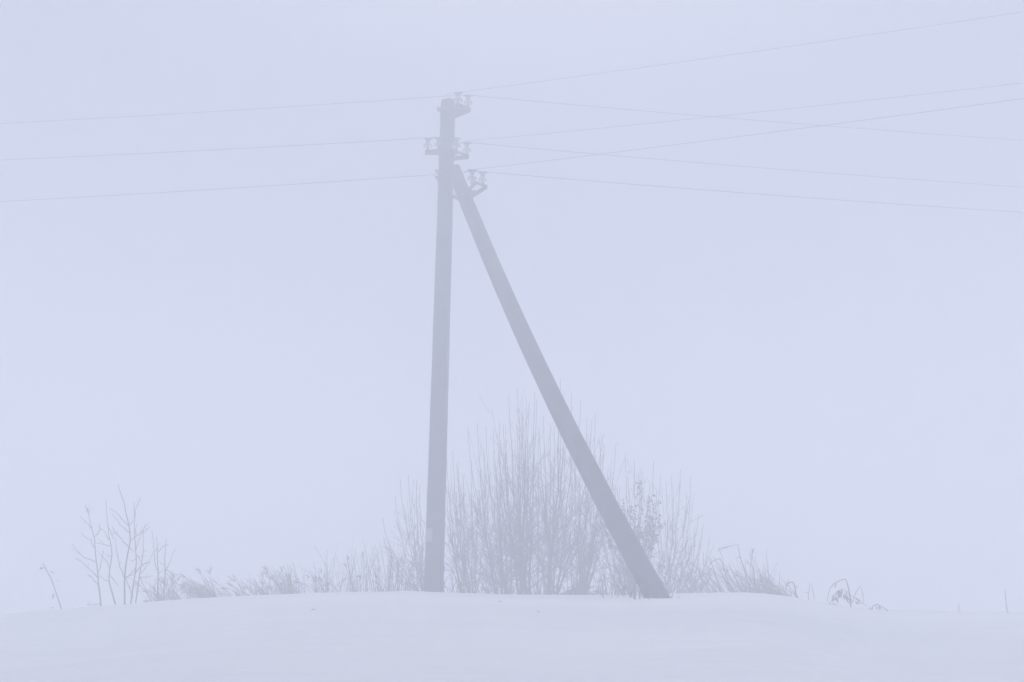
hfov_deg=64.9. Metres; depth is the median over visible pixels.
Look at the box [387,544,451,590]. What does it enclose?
weed clump
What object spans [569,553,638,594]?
weed clump
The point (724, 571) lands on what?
weed stalk
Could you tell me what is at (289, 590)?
grass tuft
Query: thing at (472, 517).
bare shrub
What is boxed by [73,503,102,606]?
sapling
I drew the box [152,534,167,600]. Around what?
sapling
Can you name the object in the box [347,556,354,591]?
weed stalk
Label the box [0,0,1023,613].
sky
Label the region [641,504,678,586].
bare shrub
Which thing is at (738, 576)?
grass tuft
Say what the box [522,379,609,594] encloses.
bare shrub
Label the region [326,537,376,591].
weed clump
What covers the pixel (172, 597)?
grass tuft
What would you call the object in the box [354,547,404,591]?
weed clump
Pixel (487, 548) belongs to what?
bare shrub
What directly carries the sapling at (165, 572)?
on the snow ground
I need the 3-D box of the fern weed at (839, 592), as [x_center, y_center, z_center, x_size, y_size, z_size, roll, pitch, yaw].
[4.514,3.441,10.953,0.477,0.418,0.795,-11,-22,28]
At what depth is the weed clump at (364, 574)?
12.76 m
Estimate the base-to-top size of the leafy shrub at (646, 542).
2.346 m
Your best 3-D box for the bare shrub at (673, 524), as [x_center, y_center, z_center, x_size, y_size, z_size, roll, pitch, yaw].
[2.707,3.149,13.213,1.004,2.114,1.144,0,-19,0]
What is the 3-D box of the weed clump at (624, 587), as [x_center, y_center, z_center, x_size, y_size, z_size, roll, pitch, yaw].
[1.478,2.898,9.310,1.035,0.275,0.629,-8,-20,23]
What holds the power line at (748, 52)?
attached to the utility pole
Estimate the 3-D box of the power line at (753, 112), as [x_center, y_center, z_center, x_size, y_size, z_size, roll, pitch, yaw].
[21.437,-5.164,8.766,46.083,0.727,0.008,-5,-19,14]
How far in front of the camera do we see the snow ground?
6.24 m
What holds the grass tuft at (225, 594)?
on the snow ground
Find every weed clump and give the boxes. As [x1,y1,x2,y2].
[314,546,367,591]
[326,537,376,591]
[338,545,383,591]
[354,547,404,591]
[363,532,412,591]
[371,538,444,590]
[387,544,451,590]
[420,559,477,592]
[446,556,513,593]
[461,559,548,594]
[504,565,576,594]
[544,558,634,594]
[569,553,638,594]
[599,581,678,598]
[606,554,710,594]
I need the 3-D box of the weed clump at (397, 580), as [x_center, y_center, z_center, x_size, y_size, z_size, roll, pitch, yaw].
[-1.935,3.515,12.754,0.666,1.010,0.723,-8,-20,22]
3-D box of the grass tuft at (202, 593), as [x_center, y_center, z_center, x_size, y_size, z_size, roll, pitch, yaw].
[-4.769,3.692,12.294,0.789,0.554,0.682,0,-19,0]
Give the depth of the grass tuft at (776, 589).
12.13 m
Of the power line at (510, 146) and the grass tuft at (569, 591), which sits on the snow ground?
the grass tuft at (569, 591)
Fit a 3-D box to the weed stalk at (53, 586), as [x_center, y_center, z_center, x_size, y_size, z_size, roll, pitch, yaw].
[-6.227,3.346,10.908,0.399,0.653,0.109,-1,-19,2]
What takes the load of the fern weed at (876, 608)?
on the snow ground
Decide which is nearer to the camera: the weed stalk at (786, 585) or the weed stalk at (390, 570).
the weed stalk at (786, 585)
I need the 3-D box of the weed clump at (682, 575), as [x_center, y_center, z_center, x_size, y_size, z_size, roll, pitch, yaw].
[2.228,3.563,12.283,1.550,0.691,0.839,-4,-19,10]
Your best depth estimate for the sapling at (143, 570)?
11.89 m
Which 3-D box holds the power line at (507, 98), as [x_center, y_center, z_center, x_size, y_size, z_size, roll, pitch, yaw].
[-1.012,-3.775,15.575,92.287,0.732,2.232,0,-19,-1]
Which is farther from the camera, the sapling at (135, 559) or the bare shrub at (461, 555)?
the bare shrub at (461, 555)
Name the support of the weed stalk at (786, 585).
on the snow ground
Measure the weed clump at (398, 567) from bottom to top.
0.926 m
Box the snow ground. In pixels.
[0,591,1023,681]
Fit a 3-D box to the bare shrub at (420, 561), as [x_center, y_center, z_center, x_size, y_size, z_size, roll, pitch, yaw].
[-1.659,3.250,13.229,1.089,2.083,1.064,-13,-23,33]
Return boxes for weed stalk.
[39,564,61,608]
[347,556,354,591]
[385,547,392,590]
[710,559,733,591]
[717,544,750,592]
[785,581,796,597]
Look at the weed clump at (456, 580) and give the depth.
12.06 m
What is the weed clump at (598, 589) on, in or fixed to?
on the snow ground
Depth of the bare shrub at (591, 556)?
12.97 m
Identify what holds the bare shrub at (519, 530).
on the snow ground
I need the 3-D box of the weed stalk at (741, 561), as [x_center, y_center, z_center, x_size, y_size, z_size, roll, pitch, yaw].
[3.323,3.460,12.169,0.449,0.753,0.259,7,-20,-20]
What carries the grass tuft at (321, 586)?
on the snow ground
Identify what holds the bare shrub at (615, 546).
on the snow ground
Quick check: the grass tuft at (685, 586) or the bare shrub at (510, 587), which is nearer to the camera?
the grass tuft at (685, 586)
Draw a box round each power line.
[0,95,1023,140]
[0,172,1023,212]
[5,137,1017,186]
[445,11,1023,95]
[464,98,1023,171]
[470,83,1019,140]
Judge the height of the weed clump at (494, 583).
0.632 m
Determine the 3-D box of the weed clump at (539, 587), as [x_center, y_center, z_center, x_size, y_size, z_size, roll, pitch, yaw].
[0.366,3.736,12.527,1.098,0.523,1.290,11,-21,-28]
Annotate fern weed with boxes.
[827,578,866,606]
[869,604,887,610]
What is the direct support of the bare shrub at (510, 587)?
on the snow ground
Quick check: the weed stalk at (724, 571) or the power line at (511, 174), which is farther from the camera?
the power line at (511, 174)
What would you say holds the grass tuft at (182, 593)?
on the snow ground
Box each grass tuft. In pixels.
[132,570,187,601]
[169,586,201,599]
[176,566,221,597]
[185,578,258,596]
[219,572,280,595]
[253,565,288,594]
[260,564,299,593]
[274,562,325,592]
[285,561,362,592]
[555,576,595,594]
[668,568,731,592]
[690,555,752,592]
[718,548,777,592]
[722,566,783,594]
[752,575,798,597]
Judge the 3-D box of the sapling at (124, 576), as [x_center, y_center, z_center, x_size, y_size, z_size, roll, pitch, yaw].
[-5.470,2.865,11.332,0.509,1.709,0.886,10,-21,-27]
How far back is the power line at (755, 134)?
12.12 m
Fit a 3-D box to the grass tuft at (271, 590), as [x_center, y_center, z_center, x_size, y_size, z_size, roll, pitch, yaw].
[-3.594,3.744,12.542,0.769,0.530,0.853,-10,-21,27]
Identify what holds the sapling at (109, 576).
on the snow ground
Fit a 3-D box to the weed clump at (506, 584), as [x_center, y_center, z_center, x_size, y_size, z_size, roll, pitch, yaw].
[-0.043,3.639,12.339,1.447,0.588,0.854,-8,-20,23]
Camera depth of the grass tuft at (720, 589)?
12.26 m
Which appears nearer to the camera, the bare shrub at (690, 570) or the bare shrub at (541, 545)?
the bare shrub at (690, 570)
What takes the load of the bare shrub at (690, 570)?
on the snow ground
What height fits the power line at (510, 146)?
0.730 m
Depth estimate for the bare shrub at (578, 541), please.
14.68 m
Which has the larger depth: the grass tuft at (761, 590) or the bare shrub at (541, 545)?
the bare shrub at (541, 545)
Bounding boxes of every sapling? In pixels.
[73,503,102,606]
[97,506,117,604]
[110,484,145,604]
[128,507,147,603]
[135,528,158,602]
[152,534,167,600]
[159,538,182,600]
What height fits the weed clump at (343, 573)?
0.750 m
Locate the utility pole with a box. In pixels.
[423,92,670,597]
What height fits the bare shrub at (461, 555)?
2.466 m
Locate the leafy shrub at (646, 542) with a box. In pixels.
[591,459,668,594]
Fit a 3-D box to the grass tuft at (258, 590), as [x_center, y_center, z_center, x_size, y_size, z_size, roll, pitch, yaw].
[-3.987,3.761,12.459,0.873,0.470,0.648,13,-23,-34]
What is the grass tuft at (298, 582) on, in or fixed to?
on the snow ground
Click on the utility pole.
(450, 177)
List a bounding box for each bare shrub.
[383,475,452,590]
[444,462,483,592]
[451,470,499,592]
[454,421,535,593]
[479,444,536,593]
[480,388,568,594]
[512,449,573,594]
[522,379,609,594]
[554,451,601,590]
[560,434,625,593]
[600,486,648,594]
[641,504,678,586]
[652,478,710,593]
[675,536,713,592]

